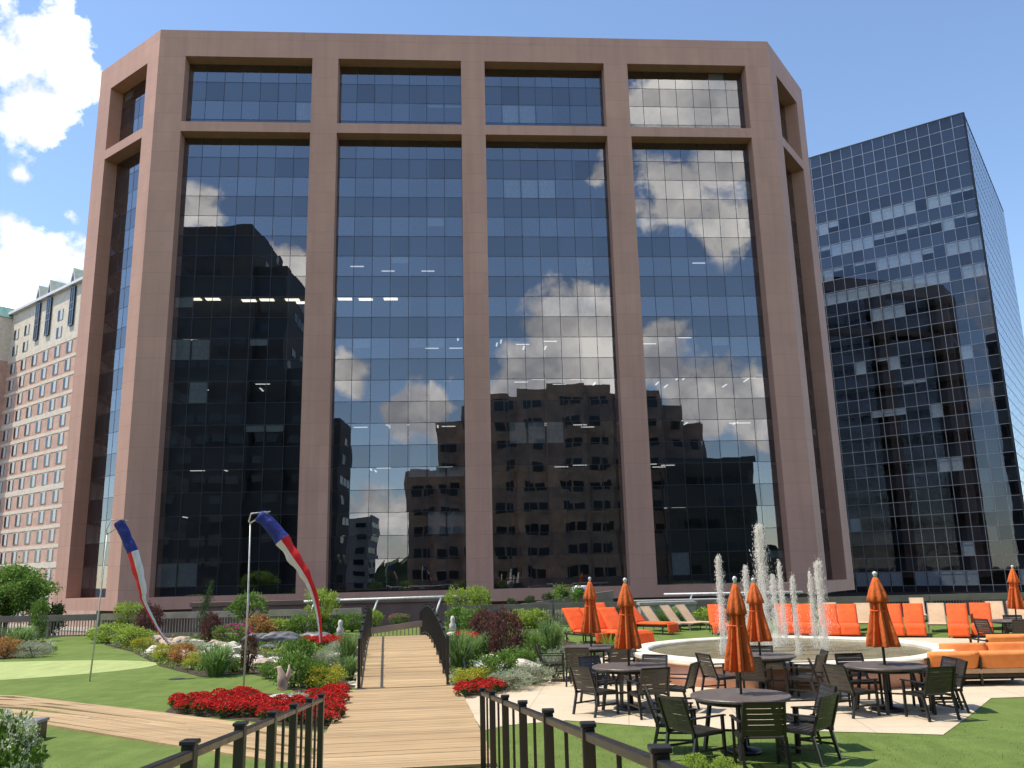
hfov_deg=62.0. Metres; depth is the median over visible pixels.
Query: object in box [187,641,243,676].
grass clump
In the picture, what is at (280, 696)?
begonia
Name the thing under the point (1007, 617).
patio chair
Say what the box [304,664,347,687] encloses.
yellow shrub
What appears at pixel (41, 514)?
window
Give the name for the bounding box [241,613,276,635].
orange shrub
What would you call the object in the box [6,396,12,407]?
window
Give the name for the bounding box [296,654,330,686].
green shrub
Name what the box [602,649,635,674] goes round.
patio chair
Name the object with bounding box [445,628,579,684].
ground cover
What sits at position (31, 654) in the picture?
silver shrub
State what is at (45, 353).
window
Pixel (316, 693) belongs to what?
begonia
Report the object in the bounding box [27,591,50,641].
green shrub
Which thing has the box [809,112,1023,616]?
glass tower
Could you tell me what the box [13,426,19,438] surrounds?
window
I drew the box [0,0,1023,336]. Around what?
sky
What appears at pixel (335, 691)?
begonia
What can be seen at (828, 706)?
patio chair
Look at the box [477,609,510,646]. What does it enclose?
purple shrub
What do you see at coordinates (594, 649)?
patio table
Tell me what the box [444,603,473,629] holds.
green shrub
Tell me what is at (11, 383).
window
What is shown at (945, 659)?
patio chair
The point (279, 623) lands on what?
lime shrub
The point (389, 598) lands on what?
guard rail
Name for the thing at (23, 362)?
window
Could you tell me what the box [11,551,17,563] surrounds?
window
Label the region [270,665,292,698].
garden statue
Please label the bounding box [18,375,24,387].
window
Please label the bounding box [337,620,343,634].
garden ornament
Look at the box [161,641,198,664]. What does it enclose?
orange shrub
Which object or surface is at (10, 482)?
window
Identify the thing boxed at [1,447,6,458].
window
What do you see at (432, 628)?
bridge railing
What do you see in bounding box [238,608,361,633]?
fence
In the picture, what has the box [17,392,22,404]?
window
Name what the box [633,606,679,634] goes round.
sun lounger
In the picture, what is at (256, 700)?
begonia
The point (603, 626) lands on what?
sun lounger
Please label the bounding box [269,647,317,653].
lawn patch
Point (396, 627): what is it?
fence
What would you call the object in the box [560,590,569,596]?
dark shrub
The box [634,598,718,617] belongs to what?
concrete ledge
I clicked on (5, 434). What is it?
window
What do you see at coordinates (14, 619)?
fence
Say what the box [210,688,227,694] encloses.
begonia
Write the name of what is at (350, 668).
grass clump
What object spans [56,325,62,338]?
window
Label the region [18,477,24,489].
window
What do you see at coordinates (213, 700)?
begonia
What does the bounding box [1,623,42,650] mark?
grass clump
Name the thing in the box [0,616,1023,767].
lawn
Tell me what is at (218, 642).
rock
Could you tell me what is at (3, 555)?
window
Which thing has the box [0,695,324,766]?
side path
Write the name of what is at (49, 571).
window
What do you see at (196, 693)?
begonia
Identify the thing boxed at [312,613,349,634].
green shrub
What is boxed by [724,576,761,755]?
umbrella
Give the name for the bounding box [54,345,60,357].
window
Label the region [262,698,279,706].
begonia
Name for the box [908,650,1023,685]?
outdoor sofa
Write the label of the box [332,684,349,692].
begonia
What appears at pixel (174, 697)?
begonia
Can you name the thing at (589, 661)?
patio chair
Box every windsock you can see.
[89,519,169,681]
[243,511,322,685]
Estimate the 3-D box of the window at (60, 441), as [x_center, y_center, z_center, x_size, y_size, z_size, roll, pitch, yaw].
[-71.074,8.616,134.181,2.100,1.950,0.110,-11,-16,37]
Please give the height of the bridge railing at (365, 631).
1.497 m
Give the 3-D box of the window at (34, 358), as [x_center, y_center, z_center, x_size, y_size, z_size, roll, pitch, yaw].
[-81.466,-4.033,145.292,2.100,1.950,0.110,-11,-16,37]
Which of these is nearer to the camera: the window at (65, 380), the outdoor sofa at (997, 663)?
the outdoor sofa at (997, 663)
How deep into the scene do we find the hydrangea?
9.47 m
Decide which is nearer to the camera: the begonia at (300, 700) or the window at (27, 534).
the begonia at (300, 700)
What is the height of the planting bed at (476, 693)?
0.001 m
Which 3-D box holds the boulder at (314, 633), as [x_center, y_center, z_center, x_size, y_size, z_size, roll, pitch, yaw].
[-7.714,9.846,33.140,1.638,0.396,0.751,-3,-13,6]
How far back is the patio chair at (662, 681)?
14.26 m
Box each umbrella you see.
[580,577,602,679]
[614,578,645,710]
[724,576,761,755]
[746,578,771,688]
[866,571,908,712]
[1007,565,1023,618]
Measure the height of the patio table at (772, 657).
0.747 m
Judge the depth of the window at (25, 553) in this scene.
135.29 m
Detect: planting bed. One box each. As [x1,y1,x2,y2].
[0,641,57,658]
[104,634,357,692]
[165,693,332,729]
[449,630,607,696]
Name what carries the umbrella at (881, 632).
on the patio
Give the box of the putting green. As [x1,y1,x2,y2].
[0,660,156,679]
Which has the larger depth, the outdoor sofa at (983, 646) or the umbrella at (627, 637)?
the outdoor sofa at (983, 646)
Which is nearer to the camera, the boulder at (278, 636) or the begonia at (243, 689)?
the begonia at (243, 689)
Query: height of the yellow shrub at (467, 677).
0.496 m
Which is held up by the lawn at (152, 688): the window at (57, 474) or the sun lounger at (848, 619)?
the sun lounger at (848, 619)
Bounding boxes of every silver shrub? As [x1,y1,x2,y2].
[11,639,54,657]
[177,638,209,649]
[307,648,340,663]
[325,639,340,653]
[483,667,536,690]
[515,660,558,684]
[536,646,568,677]
[537,610,565,625]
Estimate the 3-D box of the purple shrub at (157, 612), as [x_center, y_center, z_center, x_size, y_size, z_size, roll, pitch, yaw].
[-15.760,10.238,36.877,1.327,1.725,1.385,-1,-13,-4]
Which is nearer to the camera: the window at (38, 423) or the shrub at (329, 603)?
the shrub at (329, 603)
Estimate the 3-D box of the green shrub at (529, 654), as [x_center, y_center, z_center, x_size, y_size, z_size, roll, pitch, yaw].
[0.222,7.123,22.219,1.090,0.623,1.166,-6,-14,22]
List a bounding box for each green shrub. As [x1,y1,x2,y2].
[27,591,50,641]
[226,655,242,671]
[255,661,286,678]
[268,648,313,687]
[278,635,317,665]
[282,612,325,634]
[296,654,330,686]
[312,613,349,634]
[340,612,363,631]
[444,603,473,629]
[456,604,483,630]
[474,647,521,680]
[500,646,537,661]
[507,631,534,641]
[515,630,548,658]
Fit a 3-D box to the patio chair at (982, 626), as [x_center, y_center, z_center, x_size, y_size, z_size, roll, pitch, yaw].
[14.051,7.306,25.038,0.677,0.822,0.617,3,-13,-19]
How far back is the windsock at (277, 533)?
18.99 m
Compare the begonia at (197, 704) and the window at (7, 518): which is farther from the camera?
the window at (7, 518)
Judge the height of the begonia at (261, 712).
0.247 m
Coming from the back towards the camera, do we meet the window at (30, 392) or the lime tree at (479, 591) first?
the window at (30, 392)
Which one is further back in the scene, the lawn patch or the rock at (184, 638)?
the rock at (184, 638)
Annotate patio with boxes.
[465,633,1023,734]
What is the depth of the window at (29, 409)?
143.19 m
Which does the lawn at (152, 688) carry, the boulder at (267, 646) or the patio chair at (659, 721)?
the patio chair at (659, 721)
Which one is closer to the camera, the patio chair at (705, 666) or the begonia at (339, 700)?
the begonia at (339, 700)
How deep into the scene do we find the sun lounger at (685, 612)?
36.26 m
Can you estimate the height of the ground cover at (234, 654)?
0.318 m
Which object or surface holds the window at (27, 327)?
in the brick hotel
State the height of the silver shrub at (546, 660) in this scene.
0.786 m
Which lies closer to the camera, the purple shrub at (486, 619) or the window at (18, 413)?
the purple shrub at (486, 619)
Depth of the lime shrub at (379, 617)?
42.30 m
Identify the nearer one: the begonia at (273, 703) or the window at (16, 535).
the begonia at (273, 703)
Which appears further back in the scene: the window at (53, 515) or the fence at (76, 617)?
the window at (53, 515)
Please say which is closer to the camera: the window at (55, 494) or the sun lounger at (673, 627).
the sun lounger at (673, 627)
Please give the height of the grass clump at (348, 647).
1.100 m
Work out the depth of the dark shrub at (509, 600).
41.44 m
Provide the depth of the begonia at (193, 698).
16.48 m
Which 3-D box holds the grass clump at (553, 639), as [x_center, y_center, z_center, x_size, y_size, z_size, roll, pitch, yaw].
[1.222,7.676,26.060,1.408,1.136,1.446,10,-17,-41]
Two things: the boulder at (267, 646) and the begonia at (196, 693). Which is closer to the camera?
the begonia at (196, 693)
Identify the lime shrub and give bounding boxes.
[81,622,133,642]
[105,625,158,646]
[257,618,302,632]
[372,609,384,626]
[505,608,534,627]
[520,607,552,627]
[680,752,709,767]
[683,607,709,624]
[704,755,739,767]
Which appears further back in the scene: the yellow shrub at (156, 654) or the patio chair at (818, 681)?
the yellow shrub at (156, 654)
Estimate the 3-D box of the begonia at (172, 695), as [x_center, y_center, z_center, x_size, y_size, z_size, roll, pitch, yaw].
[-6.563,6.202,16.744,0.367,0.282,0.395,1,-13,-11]
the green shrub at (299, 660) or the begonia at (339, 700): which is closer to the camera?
the begonia at (339, 700)
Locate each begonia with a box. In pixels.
[168,692,183,705]
[168,694,190,706]
[173,698,192,710]
[174,701,190,712]
[185,691,203,700]
[189,696,201,701]
[189,698,208,712]
[189,700,212,715]
[205,695,219,700]
[207,698,226,712]
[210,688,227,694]
[212,700,228,714]
[215,691,229,696]
[215,701,233,717]
[218,694,230,698]
[224,695,239,700]
[227,689,237,694]
[229,699,243,714]
[231,700,251,716]
[235,685,248,691]
[237,693,250,697]
[239,687,255,692]
[241,696,258,709]
[246,689,262,694]
[247,702,264,716]
[248,699,262,713]
[254,694,269,700]
[254,704,271,716]
[254,707,272,719]
[259,696,277,700]
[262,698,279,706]
[264,699,285,707]
[272,693,291,700]
[277,705,288,718]
[280,707,300,722]
[289,694,305,701]
[293,697,308,703]
[298,707,317,722]
[303,687,322,697]
[305,637,314,644]
[312,691,325,695]
[319,638,333,645]
[324,710,341,725]
[325,692,337,700]
[327,688,344,694]
[327,698,346,709]
[327,703,346,717]
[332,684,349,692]
[337,682,350,691]
[337,692,350,703]
[452,680,468,692]
[453,683,471,695]
[463,682,478,694]
[472,677,483,682]
[474,681,486,692]
[477,683,495,692]
[486,679,502,692]
[495,679,509,690]
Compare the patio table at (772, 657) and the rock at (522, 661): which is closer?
the patio table at (772, 657)
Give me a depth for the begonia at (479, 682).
17.68 m
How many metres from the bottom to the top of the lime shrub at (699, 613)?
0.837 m
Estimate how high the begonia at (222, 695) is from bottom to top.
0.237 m
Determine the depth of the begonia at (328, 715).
14.26 m
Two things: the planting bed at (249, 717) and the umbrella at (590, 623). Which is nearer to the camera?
the planting bed at (249, 717)
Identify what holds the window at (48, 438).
in the brick hotel
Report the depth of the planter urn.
42.13 m
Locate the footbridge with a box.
[355,635,451,689]
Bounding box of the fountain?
[634,523,954,691]
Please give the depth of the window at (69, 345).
137.29 m
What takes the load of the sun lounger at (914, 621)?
on the lawn at (152, 688)
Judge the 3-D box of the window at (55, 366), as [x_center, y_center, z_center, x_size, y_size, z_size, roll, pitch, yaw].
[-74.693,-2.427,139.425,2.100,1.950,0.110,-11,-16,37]
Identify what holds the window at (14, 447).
in the brick hotel
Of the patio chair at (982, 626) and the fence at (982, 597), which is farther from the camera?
the fence at (982, 597)
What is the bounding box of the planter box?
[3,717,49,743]
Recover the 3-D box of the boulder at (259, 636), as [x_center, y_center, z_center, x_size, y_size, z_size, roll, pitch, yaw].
[-9.771,9.745,32.578,1.245,0.441,0.537,3,-13,-17]
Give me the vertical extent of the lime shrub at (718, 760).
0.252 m
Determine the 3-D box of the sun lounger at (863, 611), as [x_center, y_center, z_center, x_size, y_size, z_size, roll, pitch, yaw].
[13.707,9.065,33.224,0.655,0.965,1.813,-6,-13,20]
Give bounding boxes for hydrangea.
[0,708,51,767]
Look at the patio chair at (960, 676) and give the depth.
14.13 m
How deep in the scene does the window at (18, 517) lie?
139.31 m
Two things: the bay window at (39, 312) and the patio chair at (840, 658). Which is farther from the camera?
the bay window at (39, 312)
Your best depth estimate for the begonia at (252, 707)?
15.32 m
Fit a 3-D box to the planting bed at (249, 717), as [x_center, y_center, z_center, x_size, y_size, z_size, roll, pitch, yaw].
[-4.891,6.151,16.029,3.361,0.001,4.993,1,-13,-10]
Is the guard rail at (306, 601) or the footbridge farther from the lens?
the guard rail at (306, 601)
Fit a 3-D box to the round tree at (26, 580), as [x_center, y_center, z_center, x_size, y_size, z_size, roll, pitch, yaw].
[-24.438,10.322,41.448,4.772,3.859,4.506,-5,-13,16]
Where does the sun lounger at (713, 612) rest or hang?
on the lawn at (152, 688)
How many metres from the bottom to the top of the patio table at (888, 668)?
0.747 m
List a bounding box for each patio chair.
[535,643,564,681]
[564,647,595,686]
[569,665,619,717]
[577,655,619,704]
[596,646,631,685]
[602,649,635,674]
[625,667,671,719]
[630,654,667,698]
[643,685,693,743]
[656,695,727,767]
[659,661,700,713]
[695,652,738,689]
[729,701,791,767]
[735,657,773,689]
[750,645,772,651]
[779,692,841,766]
[781,682,836,752]
[783,652,827,698]
[789,649,828,696]
[807,658,852,707]
[821,663,880,718]
[834,653,883,703]
[899,666,960,721]
[910,656,963,710]
[918,658,970,713]
[972,618,1006,642]
[1002,615,1021,633]
[1007,619,1023,633]
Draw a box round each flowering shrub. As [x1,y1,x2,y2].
[210,622,254,642]
[387,613,409,623]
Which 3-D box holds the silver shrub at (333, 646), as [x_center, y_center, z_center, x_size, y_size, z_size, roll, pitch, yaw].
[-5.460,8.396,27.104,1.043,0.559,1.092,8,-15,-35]
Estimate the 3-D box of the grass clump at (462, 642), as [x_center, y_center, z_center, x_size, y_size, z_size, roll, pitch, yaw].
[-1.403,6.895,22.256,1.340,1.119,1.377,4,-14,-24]
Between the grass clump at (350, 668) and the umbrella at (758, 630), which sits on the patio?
the umbrella at (758, 630)
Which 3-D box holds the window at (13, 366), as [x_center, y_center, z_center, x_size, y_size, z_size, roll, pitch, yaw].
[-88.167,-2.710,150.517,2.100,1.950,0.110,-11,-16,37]
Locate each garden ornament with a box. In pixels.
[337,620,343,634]
[447,616,455,636]
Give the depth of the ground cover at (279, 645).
27.53 m
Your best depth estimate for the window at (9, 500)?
142.51 m
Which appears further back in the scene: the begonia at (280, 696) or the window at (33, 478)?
the window at (33, 478)
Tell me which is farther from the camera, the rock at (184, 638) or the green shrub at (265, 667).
the rock at (184, 638)
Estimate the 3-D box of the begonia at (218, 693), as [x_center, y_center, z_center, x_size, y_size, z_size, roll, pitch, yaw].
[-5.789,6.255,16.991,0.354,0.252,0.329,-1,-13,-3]
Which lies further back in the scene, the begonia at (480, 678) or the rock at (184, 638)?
the rock at (184, 638)
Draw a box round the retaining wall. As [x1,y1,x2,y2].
[190,596,489,631]
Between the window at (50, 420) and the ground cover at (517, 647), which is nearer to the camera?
the ground cover at (517, 647)
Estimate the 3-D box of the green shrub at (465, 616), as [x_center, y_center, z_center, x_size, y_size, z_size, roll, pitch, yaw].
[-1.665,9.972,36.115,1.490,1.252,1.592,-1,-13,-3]
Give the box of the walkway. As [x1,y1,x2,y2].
[311,686,489,767]
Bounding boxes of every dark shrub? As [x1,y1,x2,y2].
[41,600,67,635]
[506,598,517,603]
[524,595,534,602]
[541,592,552,599]
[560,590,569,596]
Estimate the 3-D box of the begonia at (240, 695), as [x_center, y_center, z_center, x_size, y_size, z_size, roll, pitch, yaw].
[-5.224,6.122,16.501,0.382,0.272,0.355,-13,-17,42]
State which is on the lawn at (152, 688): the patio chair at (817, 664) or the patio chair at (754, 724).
the patio chair at (754, 724)
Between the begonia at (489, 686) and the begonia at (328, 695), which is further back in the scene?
the begonia at (489, 686)
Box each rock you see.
[146,645,157,653]
[151,636,172,643]
[160,640,176,645]
[172,638,182,642]
[173,636,191,640]
[212,641,226,647]
[230,645,247,652]
[251,658,273,667]
[348,681,356,686]
[473,654,508,670]
[511,659,543,683]
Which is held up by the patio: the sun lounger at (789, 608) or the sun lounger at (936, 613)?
the sun lounger at (789, 608)
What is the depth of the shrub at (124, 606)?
39.11 m
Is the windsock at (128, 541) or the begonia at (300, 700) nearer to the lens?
the begonia at (300, 700)
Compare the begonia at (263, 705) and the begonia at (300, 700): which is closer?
the begonia at (263, 705)
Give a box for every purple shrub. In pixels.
[132,600,166,635]
[198,609,223,642]
[238,630,259,673]
[467,606,500,633]
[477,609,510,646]
[483,603,528,655]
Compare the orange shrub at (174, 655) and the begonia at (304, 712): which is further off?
the orange shrub at (174, 655)
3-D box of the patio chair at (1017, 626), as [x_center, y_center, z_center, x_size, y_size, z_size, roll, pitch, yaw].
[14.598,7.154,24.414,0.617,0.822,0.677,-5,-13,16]
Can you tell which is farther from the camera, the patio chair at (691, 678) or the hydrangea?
the patio chair at (691, 678)
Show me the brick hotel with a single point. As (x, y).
(38, 338)
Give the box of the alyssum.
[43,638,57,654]
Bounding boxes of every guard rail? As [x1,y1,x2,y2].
[304,598,339,629]
[340,595,459,627]
[664,591,802,598]
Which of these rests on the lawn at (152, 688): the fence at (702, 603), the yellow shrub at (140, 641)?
the fence at (702, 603)
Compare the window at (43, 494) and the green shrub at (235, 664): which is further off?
the window at (43, 494)
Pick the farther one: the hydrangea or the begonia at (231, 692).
the begonia at (231, 692)
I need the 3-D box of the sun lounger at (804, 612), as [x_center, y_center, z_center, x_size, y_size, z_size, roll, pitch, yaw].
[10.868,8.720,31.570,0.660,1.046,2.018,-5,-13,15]
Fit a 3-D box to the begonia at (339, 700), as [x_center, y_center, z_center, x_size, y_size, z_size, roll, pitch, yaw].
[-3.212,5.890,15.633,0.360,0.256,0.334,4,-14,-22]
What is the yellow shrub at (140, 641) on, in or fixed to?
on the planting bed at (203, 673)
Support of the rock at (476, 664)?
on the planting bed at (476, 693)
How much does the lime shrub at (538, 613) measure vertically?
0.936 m
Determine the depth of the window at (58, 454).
133.41 m
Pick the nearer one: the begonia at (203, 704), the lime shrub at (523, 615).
the begonia at (203, 704)
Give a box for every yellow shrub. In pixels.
[127,637,156,648]
[149,642,178,660]
[178,652,203,668]
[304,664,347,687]
[448,666,487,685]
[468,667,495,678]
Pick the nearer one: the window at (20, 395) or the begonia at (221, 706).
the begonia at (221, 706)
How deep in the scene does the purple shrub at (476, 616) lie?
32.33 m
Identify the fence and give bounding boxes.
[0,615,47,638]
[45,614,100,638]
[100,611,238,635]
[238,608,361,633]
[371,620,421,635]
[447,603,553,628]
[553,601,652,624]
[654,597,824,620]
[825,595,929,616]
[929,592,1023,615]
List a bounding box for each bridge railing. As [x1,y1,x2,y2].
[357,605,371,687]
[419,603,448,684]
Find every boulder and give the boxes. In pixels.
[239,633,267,644]
[260,631,299,643]
[262,644,275,648]
[299,632,330,636]
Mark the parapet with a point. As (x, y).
(606, 596)
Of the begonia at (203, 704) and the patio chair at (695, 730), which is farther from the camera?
the begonia at (203, 704)
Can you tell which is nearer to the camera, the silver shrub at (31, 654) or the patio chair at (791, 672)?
the patio chair at (791, 672)
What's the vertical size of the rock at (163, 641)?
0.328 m
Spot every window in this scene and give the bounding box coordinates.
[0,464,4,475]
[0,482,2,492]
[0,552,5,564]
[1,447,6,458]
[2,430,8,441]
[2,534,7,545]
[3,516,9,527]
[4,413,10,424]
[5,497,11,509]
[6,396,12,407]
[7,479,13,491]
[8,379,13,390]
[9,462,15,473]
[10,362,15,374]
[11,444,17,456]
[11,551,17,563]
[12,345,17,356]
[13,328,19,340]
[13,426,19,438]
[13,533,18,544]
[14,514,20,526]
[15,409,20,421]
[16,496,22,507]
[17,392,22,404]
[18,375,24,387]
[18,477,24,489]
[20,358,26,370]
[20,459,26,471]
[22,340,28,352]
[22,441,28,453]
[22,550,28,562]
[24,324,29,335]
[24,423,30,435]
[24,531,30,543]
[26,406,31,418]
[26,512,32,524]
[27,388,33,400]
[28,493,34,505]
[29,371,35,383]
[29,475,36,487]
[31,354,37,366]
[31,457,37,469]
[33,302,41,340]
[33,438,39,450]
[34,550,40,562]
[35,420,41,432]
[36,530,42,542]
[37,402,43,414]
[37,511,44,523]
[39,384,45,396]
[39,491,46,504]
[40,367,46,379]
[41,472,48,485]
[42,349,48,362]
[43,454,49,466]
[44,297,52,335]
[44,569,51,581]
[45,435,51,447]
[46,548,53,561]
[47,417,53,429]
[48,398,55,411]
[48,529,54,541]
[50,380,56,393]
[50,509,56,521]
[52,362,58,375]
[52,489,58,502]
[53,470,60,483]
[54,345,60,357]
[55,451,62,464]
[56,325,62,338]
[57,308,63,321]
[57,432,63,445]
[59,413,65,426]
[61,394,67,407]
[62,376,69,389]
[64,358,70,371]
[66,340,72,353]
[68,286,76,325]
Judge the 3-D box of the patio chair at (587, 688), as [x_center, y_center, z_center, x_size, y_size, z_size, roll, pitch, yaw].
[1.423,5.317,14.830,0.677,0.822,0.617,8,-16,-37]
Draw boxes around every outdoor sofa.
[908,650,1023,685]
[938,642,1023,651]
[968,634,1023,642]
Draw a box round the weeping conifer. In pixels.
[191,578,214,639]
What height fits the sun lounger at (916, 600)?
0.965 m
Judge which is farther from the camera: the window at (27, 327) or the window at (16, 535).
the window at (27, 327)
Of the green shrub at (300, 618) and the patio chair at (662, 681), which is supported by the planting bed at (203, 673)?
the green shrub at (300, 618)
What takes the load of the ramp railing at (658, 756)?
attached to the ramp
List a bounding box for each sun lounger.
[561,607,614,643]
[580,607,616,642]
[596,602,636,624]
[597,607,654,642]
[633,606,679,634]
[639,606,682,630]
[659,605,702,629]
[675,604,708,629]
[707,604,728,634]
[774,603,796,633]
[794,604,816,634]
[818,604,841,635]
[837,604,860,635]
[853,603,869,623]
[887,604,904,636]
[902,603,926,636]
[909,597,927,621]
[926,603,947,631]
[945,603,970,637]
[969,603,993,636]
[985,601,1004,618]
[1006,601,1023,629]
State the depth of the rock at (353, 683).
19.30 m
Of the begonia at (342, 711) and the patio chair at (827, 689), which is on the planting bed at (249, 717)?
the begonia at (342, 711)
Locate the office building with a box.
[53,30,854,633]
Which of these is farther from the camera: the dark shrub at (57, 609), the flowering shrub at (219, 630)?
the dark shrub at (57, 609)
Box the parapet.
[475,590,612,623]
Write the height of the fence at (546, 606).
1.060 m
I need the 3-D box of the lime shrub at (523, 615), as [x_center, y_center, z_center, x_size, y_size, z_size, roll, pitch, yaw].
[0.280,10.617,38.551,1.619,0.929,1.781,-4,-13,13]
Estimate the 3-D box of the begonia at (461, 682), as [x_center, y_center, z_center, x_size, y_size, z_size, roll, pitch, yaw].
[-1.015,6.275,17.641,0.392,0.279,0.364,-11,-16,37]
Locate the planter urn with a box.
[572,585,585,594]
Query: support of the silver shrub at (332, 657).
on the planting bed at (203, 673)
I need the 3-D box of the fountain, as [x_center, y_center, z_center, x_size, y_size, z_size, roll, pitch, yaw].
[6.482,5.110,20.650,7.340,3.544,7.340,-1,-13,0]
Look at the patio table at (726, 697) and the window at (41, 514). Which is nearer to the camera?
the patio table at (726, 697)
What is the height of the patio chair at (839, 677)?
0.822 m
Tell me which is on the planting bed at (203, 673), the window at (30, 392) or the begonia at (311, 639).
the begonia at (311, 639)
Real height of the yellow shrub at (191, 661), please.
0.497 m
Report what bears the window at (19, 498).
in the brick hotel
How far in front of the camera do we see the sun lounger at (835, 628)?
31.34 m
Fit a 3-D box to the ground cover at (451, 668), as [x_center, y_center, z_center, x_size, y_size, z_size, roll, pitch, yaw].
[0.139,8.711,28.358,5.507,0.386,20.407,-1,-13,-3]
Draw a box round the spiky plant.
[595,631,615,644]
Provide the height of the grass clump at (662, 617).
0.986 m
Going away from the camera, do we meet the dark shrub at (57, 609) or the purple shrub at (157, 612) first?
the purple shrub at (157, 612)
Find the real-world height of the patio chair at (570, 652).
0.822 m
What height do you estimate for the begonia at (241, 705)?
0.284 m
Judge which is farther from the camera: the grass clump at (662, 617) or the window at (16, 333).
the window at (16, 333)
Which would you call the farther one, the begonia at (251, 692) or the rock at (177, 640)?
the rock at (177, 640)
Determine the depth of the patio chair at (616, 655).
18.56 m
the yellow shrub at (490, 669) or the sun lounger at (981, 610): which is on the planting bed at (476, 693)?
the yellow shrub at (490, 669)
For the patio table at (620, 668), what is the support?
on the patio
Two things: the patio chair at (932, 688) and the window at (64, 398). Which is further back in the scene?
the window at (64, 398)
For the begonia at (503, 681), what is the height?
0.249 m
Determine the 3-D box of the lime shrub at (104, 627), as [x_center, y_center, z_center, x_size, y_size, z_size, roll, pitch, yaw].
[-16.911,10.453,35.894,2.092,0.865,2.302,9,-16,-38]
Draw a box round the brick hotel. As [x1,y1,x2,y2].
[0,268,95,635]
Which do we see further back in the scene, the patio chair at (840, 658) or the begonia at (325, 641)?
the begonia at (325, 641)
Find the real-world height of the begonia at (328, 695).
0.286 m
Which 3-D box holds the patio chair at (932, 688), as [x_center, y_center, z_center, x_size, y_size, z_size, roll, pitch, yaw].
[6.712,4.933,13.665,0.617,0.822,0.677,2,-13,-13]
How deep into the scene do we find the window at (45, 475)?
135.37 m
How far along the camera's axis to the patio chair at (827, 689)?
11.62 m
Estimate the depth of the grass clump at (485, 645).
23.87 m
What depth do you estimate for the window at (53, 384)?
138.63 m
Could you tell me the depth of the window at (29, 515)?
136.62 m
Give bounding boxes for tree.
[0,556,64,636]
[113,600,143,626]
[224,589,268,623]
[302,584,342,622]
[443,585,469,619]
[465,585,493,604]
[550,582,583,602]
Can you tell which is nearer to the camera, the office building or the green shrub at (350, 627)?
the green shrub at (350, 627)
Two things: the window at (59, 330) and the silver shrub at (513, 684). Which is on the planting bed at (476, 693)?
the silver shrub at (513, 684)
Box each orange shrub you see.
[0,634,27,657]
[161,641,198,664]
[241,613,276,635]
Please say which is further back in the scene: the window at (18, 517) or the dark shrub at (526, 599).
the window at (18, 517)
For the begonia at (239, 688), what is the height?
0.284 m
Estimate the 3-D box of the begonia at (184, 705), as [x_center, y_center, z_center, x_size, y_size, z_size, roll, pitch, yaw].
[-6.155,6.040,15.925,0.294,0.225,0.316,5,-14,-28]
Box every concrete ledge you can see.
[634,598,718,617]
[636,601,696,624]
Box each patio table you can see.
[562,644,614,679]
[592,662,665,709]
[690,688,791,760]
[738,652,795,695]
[844,661,927,714]
[989,619,1011,632]
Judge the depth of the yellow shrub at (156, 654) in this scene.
26.67 m
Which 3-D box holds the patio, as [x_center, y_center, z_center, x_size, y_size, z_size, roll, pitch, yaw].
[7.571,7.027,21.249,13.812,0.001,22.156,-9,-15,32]
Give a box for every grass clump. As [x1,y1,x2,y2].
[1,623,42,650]
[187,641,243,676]
[333,630,357,664]
[336,653,357,679]
[447,626,479,669]
[467,633,487,663]
[476,630,502,656]
[536,618,567,654]
[653,606,682,620]
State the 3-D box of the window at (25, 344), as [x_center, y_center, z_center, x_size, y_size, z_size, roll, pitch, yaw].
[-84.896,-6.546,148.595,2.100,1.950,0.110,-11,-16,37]
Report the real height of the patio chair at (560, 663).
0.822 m
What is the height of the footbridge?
0.692 m
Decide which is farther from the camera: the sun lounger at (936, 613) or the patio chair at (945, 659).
the sun lounger at (936, 613)
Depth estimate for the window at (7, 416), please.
148.41 m
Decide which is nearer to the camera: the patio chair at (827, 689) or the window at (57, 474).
the patio chair at (827, 689)
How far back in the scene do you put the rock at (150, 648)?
29.61 m
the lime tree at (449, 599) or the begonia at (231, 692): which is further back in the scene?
the lime tree at (449, 599)
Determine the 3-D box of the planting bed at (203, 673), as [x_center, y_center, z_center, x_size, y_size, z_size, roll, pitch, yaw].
[-8.533,9.588,31.018,9.627,0.001,26.927,7,-15,-32]
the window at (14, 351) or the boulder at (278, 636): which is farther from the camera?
the window at (14, 351)
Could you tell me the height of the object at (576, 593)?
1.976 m
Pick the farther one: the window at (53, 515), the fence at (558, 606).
the window at (53, 515)
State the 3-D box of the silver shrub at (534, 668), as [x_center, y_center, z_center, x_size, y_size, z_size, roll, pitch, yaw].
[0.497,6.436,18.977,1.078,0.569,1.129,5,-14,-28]
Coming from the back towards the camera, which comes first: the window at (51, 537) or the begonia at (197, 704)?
the window at (51, 537)
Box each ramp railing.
[140,693,324,767]
[479,687,689,767]
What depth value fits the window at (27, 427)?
142.51 m
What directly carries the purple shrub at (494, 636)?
on the planting bed at (476, 693)
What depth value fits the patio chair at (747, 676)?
15.71 m
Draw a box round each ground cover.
[110,633,358,686]
[110,633,359,689]
[110,635,354,685]
[112,635,357,684]
[445,626,601,682]
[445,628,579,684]
[447,629,598,679]
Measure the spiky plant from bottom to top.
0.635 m
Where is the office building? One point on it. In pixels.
(505, 318)
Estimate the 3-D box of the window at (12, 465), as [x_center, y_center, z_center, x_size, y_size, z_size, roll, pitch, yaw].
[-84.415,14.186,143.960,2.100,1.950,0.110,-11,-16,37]

